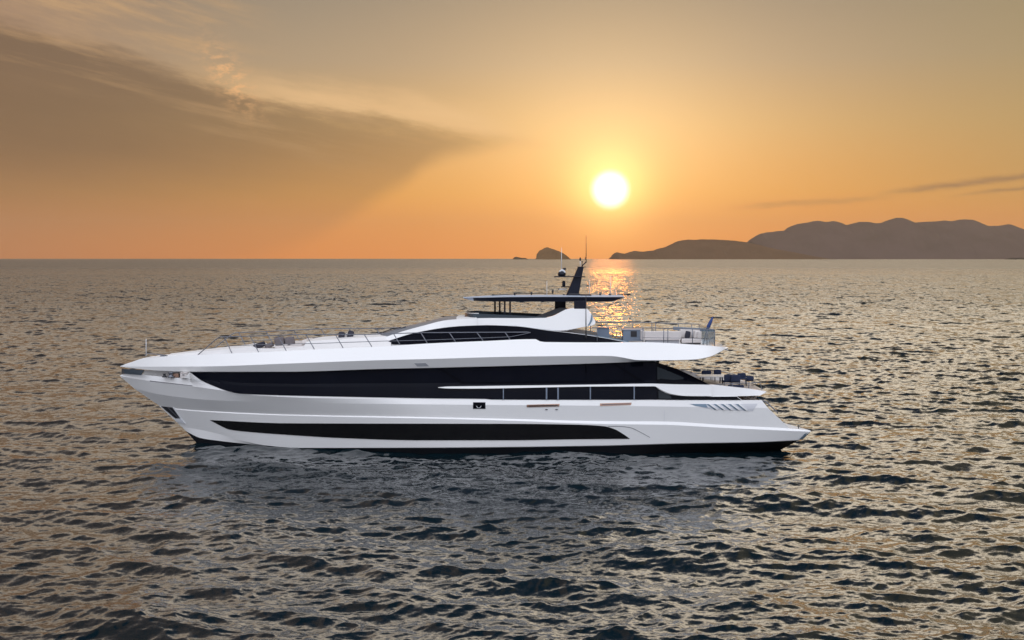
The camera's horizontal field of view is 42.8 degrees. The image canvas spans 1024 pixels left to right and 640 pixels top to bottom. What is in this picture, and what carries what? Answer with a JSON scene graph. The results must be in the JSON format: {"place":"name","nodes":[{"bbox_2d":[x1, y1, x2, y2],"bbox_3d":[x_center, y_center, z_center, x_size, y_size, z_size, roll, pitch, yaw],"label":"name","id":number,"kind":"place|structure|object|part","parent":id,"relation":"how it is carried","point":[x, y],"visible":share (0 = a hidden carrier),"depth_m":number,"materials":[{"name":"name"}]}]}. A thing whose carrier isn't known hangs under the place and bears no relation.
{"place":"outdoors","nodes":[
{"label":"outdoors","id":0,"kind":"place"},
{"bbox_2d":[0,259,1023,639],"bbox_3d":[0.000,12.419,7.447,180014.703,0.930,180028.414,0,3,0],"label":"sea","id":1,"kind":"structure","parent":0,"point":[882,499],"depth_m":73.30,"materials":[{"name":"black liquid"}]},
{"bbox_2d":[120,248,810,453],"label":"motor yacht","id":2,"kind":"object","parent":1,"relation":"on","point":[486,382],"visible":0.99,"depth_m":85.34,"materials":[{"name":"white paint"},{"name":"black tinted glass"},{"name":"dark navy paint"}]},
{"bbox_2d":[162,372,179,377],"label":"mooring winch","id":3,"kind":"object","parent":2,"relation":"on","point":[173,375],"visible":0.99,"depth_m":87.69,"materials":[{"name":"silver metal"}]},
{"bbox_2d":[180,372,187,377],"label":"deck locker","id":4,"kind":"object","parent":2,"relation":"on","point":[183,374],"visible":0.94,"depth_m":87.27,"materials":[{"name":"white plastic"}]},
{"bbox_2d":[253,341,264,347],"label":"cushion","id":5,"kind":"object","parent":2,"relation":"on","point":[260,346],"visible":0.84,"depth_m":87.22,"materials":[{"name":"grey fabric"}]},
{"bbox_2d":[265,342,273,347],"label":"cushion","id":6,"kind":"object","parent":2,"relation":"on","point":[268,346],"visible":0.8,"depth_m":87.30,"materials":[{"name":"beige fabric"}]},
{"bbox_2d":[275,338,312,347],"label":"foredeck sofa","id":7,"kind":"object","parent":2,"relation":"on","point":[296,344],"visible":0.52,"depth_m":87.23,"materials":[{"name":"beige fabric"}]},
{"bbox_2d":[274,337,284,345],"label":"cushion","id":8,"kind":"object","parent":7,"relation":"on","point":[277,340],"visible":0.92,"depth_m":87.16,"materials":[{"name":"beige fabric"}]},
{"bbox_2d":[284,336,294,345],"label":"cushion","id":9,"kind":"object","parent":7,"relation":"on","point":[289,340],"visible":1,"depth_m":87.18,"materials":[{"name":"beige fabric"}]},
{"bbox_2d":[347,330,353,336],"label":"cushion","id":10,"kind":"object","parent":2,"relation":"on","point":[350,332],"visible":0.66,"depth_m":88.26,"materials":[{"name":"grey fabric"}]},
{"bbox_2d":[210,420,629,439],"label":"lower hull window","id":11,"kind":"structure","parent":2,"relation":"in","point":[332,430],"depth_m":85.29,"materials":[{"name":"black glass"}]},
{"bbox_2d":[191,361,656,399],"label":"hull side window","id":12,"kind":"structure","parent":2,"relation":"in","point":[406,382],"depth_m":85.22,"materials":[{"name":"black glass"}]},
{"bbox_2d":[389,325,622,344],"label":"deckhouse side window","id":13,"kind":"structure","parent":2,"relation":"in","point":[541,335],"depth_m":85.95,"materials":[{"name":"black glass"}]},
{"bbox_2d":[598,328,608,336],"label":"grill cabinet","id":14,"kind":"object","parent":2,"relation":"on","point":[604,332],"visible":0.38,"depth_m":87.54,"materials":[{"name":"grey paint"}]},
{"bbox_2d":[621,328,643,340],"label":"bar cabinet","id":15,"kind":"object","parent":2,"relation":"on","point":[630,334],"visible":0.87,"depth_m":87.55,"materials":[{"name":"grey paint"}]},
{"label":"fridge door","id":16,"kind":"part","parent":15,"relation":"part of","materials":[{"name":"black glass"}]},
{"bbox_2d":[640,330,680,342],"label":"sundeck sofa","id":17,"kind":"object","parent":2,"relation":"on","point":[673,336],"visible":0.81,"depth_m":86.20,"materials":[{"name":"beige fabric"}]},
{"bbox_2d":[680,329,701,343],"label":"corner sofa","id":18,"kind":"object","parent":2,"relation":"on","point":[683,340],"visible":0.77,"depth_m":86.33,"materials":[{"name":"beige fabric"}]},
{"bbox_2d":[685,331,690,337],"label":"cushion","id":19,"kind":"object","parent":18,"relation":"on","point":[687,334],"visible":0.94,"depth_m":86.41,"materials":[{"name":"blue fabric"}]},
{"bbox_2d":[657,388,740,399],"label":"aft side window","id":20,"kind":"structure","parent":2,"relation":"in","point":[661,395],"depth_m":85.14,"materials":[{"name":"black glass"}]},
{"bbox_2d":[701,370,710,380],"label":"dining chair","id":21,"kind":"object","parent":2,"relation":"on","point":[706,372],"visible":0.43,"depth_m":91.11,"materials":[{"name":"blue fabric"}]},
{"bbox_2d":[696,374,723,383],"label":"dining table","id":22,"kind":"object","parent":2,"relation":"on","point":[710,375],"visible":0.89,"depth_m":89.15,"materials":[{"name":"white"}]},
{"bbox_2d":[714,369,720,381],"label":"dining chair","id":23,"kind":"object","parent":2,"relation":"on","point":[717,371],"visible":0.52,"depth_m":91.23,"materials":[{"name":"blue fabric"}]},
{"bbox_2d":[722,374,730,385],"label":"dining chair","id":24,"kind":"object","parent":2,"relation":"on","point":[727,377],"visible":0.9,"depth_m":87.62,"materials":[{"name":"blue fabric"}]},
{"bbox_2d":[730,375,740,384],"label":"dining chair","id":25,"kind":"object","parent":2,"relation":"on","point":[735,378],"visible":0.91,"depth_m":87.39,"materials":[{"name":"blue fabric"}]},
{"bbox_2d":[737,373,746,384],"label":"dining chair","id":26,"kind":"object","parent":2,"relation":"on","point":[742,376],"visible":0.66,"depth_m":90.16,"materials":[{"name":"blue fabric"}]},
{"bbox_2d":[745,376,753,384],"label":"dining chair","id":27,"kind":"object","parent":2,"relation":"on","point":[749,378],"visible":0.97,"depth_m":88.78,"materials":[{"name":"blue fabric"}]},
{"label":"small sofa","id":28,"kind":"object","parent":2,"relation":"on","visible":0},
{"bbox_2d":[338,332,344,337],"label":"cushion","id":29,"kind":"object","parent":28,"relation":"on","point":[341,336],"visible":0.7,"depth_m":88.16,"materials":[{"name":"grey fabric"}]},
{"bbox_2d":[536,247,569,258],"bbox_3d":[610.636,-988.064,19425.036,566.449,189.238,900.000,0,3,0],"label":"islet","id":30,"kind":"object","parent":1,"relation":"in","point":[547,253],"visible":0.79,"depth_m":19136.79,"materials":[{"name":"stone"}]},
{"bbox_2d":[0,0,1023,258],"label":"sky","id":31,"kind":"structure","parent":0,"point":[130,129],"materials":[{"name":"orange"}]},
{"bbox_2d":[609,239,827,258],"bbox_3d":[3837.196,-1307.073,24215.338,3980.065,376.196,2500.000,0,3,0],"label":"headland","id":32,"kind":"structure","parent":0,"point":[706,249],"depth_m":23388.42,"materials":[{"name":"stone"}]},
{"bbox_2d":[747,218,1023,258],"bbox_3d":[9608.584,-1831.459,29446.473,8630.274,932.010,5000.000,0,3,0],"label":"mountains","id":33,"kind":"structure","parent":0,"point":[899,238],"depth_m":27803.58,"materials":[{"name":"stone"}]}
]}

